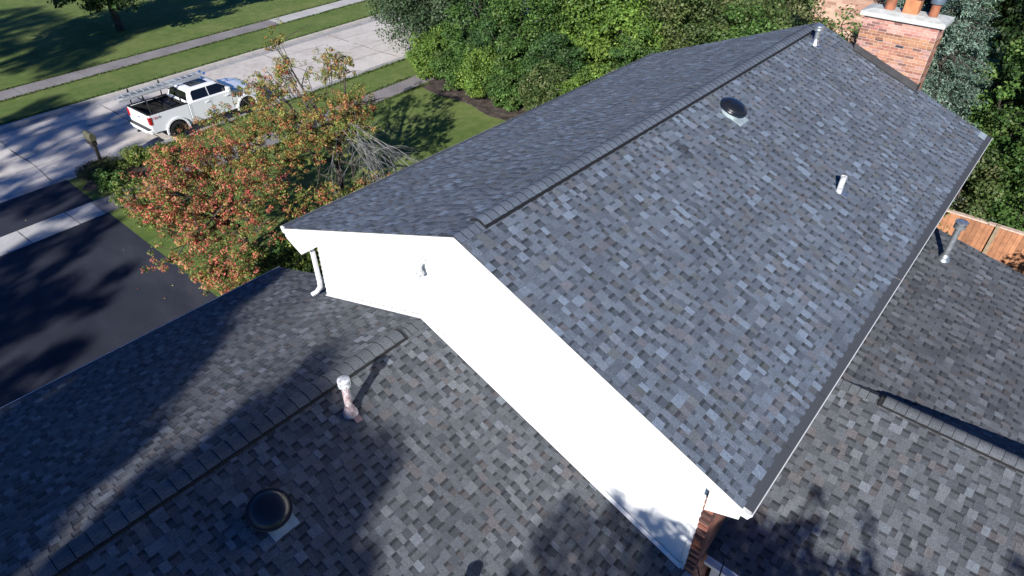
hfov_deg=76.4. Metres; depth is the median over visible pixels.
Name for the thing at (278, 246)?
shrub
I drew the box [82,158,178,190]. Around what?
mulch bed
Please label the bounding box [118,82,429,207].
grass fringe
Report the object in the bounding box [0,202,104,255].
sidewalk
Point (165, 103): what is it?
storage box
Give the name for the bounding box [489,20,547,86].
shrub
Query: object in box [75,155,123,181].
ornamental grass
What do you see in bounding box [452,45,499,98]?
shrub
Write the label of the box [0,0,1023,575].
house
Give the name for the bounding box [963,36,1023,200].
tree
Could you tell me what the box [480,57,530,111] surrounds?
shrub
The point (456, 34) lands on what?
shrub
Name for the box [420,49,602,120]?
mulch bed
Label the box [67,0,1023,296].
lawn
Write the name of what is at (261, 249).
garden shrub
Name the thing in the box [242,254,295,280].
garden shrub
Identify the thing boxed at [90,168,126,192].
garden shrub
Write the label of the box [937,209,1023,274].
wooden fence
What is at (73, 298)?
driveway
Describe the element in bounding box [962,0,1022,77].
tree
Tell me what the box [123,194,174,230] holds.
garden shrub
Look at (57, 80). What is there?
sidewalk
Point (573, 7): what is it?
shrub
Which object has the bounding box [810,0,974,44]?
brick house
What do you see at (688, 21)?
tree
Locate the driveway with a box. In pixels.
[0,180,216,407]
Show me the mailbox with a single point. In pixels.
(90, 138)
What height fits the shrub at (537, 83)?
2.677 m
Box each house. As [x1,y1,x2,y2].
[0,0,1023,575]
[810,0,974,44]
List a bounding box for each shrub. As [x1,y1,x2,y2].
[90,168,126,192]
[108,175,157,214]
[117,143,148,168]
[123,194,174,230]
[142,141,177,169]
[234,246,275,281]
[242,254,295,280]
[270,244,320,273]
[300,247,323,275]
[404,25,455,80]
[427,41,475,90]
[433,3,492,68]
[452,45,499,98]
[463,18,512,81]
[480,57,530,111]
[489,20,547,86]
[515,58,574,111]
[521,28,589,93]
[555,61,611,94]
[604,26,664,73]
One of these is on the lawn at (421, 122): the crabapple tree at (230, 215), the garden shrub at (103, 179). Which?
the crabapple tree at (230, 215)
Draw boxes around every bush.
[936,128,1012,238]
[972,138,1023,258]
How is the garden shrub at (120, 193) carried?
on the lawn at (421, 122)
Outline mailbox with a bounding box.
[82,130,101,161]
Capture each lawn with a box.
[0,0,384,124]
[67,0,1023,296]
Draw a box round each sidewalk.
[0,20,278,99]
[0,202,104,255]
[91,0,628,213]
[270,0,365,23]
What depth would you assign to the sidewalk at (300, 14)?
43.95 m
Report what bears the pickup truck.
on the road
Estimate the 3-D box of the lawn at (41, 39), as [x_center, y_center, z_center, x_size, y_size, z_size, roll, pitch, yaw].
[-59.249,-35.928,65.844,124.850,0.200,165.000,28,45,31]
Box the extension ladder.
[114,70,204,102]
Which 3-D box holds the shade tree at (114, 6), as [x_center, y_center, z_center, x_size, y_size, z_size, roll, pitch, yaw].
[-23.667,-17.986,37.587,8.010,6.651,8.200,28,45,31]
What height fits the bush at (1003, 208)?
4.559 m
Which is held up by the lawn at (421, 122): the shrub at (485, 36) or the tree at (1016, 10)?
the tree at (1016, 10)
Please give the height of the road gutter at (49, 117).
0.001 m
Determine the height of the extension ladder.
0.213 m
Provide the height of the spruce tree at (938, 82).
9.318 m
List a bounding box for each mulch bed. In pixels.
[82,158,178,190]
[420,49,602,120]
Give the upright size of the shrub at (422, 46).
2.722 m
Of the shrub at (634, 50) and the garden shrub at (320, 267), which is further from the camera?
the shrub at (634, 50)
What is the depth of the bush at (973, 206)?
19.80 m
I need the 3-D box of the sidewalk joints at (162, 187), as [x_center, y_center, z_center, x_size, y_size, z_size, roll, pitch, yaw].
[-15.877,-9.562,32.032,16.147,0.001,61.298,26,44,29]
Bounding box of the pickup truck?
[126,76,259,136]
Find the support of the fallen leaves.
on the road
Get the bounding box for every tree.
[47,0,145,30]
[113,115,291,300]
[192,17,419,252]
[363,0,476,52]
[426,0,531,43]
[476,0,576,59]
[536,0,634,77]
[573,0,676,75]
[626,0,724,49]
[640,0,756,52]
[705,3,797,42]
[731,0,835,32]
[822,3,862,41]
[879,0,975,114]
[920,0,1002,208]
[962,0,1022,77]
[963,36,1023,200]
[966,0,1023,159]
[994,0,1023,50]
[1005,96,1023,124]
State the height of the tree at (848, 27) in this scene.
5.448 m
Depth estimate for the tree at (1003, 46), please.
23.90 m
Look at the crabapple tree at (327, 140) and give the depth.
21.40 m
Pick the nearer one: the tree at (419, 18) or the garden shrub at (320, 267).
the garden shrub at (320, 267)
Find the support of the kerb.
on the ground
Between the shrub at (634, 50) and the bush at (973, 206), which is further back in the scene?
the shrub at (634, 50)
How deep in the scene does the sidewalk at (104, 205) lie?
29.70 m
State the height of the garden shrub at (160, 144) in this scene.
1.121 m
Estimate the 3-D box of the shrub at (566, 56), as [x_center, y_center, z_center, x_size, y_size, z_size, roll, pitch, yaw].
[2.035,-10.066,29.973,3.252,3.798,3.163,28,45,31]
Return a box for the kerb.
[0,11,391,129]
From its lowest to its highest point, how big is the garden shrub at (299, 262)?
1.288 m
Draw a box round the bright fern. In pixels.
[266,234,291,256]
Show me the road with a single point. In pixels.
(30, 140)
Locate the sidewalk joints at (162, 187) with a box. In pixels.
[14,6,421,242]
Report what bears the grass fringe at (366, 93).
on the lawn at (421, 122)
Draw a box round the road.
[0,0,527,198]
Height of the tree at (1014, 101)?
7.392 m
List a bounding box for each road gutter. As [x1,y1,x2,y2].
[0,12,531,202]
[0,14,392,133]
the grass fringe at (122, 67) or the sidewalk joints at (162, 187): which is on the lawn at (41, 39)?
the grass fringe at (122, 67)
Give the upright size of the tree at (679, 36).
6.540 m
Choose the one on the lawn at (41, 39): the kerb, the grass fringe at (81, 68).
the grass fringe at (81, 68)
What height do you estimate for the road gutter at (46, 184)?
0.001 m
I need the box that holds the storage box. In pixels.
[159,99,178,108]
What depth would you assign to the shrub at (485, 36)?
31.18 m
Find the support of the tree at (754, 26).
on the lawn at (421, 122)
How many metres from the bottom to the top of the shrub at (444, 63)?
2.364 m
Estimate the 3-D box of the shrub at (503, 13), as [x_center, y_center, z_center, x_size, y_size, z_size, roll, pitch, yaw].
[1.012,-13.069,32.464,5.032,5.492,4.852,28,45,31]
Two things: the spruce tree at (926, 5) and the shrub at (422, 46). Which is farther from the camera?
the shrub at (422, 46)
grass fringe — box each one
[0,0,341,90]
[0,0,364,101]
[79,17,523,176]
[103,75,411,196]
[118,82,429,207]
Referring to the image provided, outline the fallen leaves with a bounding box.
[3,75,370,298]
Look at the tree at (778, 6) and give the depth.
27.71 m
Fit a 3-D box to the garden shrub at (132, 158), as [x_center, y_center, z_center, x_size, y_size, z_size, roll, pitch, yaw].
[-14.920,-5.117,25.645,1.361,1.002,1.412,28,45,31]
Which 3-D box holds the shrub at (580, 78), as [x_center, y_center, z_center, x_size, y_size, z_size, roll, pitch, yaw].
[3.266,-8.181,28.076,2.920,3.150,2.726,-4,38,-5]
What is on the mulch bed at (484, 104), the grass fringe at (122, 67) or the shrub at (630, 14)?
the shrub at (630, 14)
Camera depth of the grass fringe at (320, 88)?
32.28 m
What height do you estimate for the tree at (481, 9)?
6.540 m

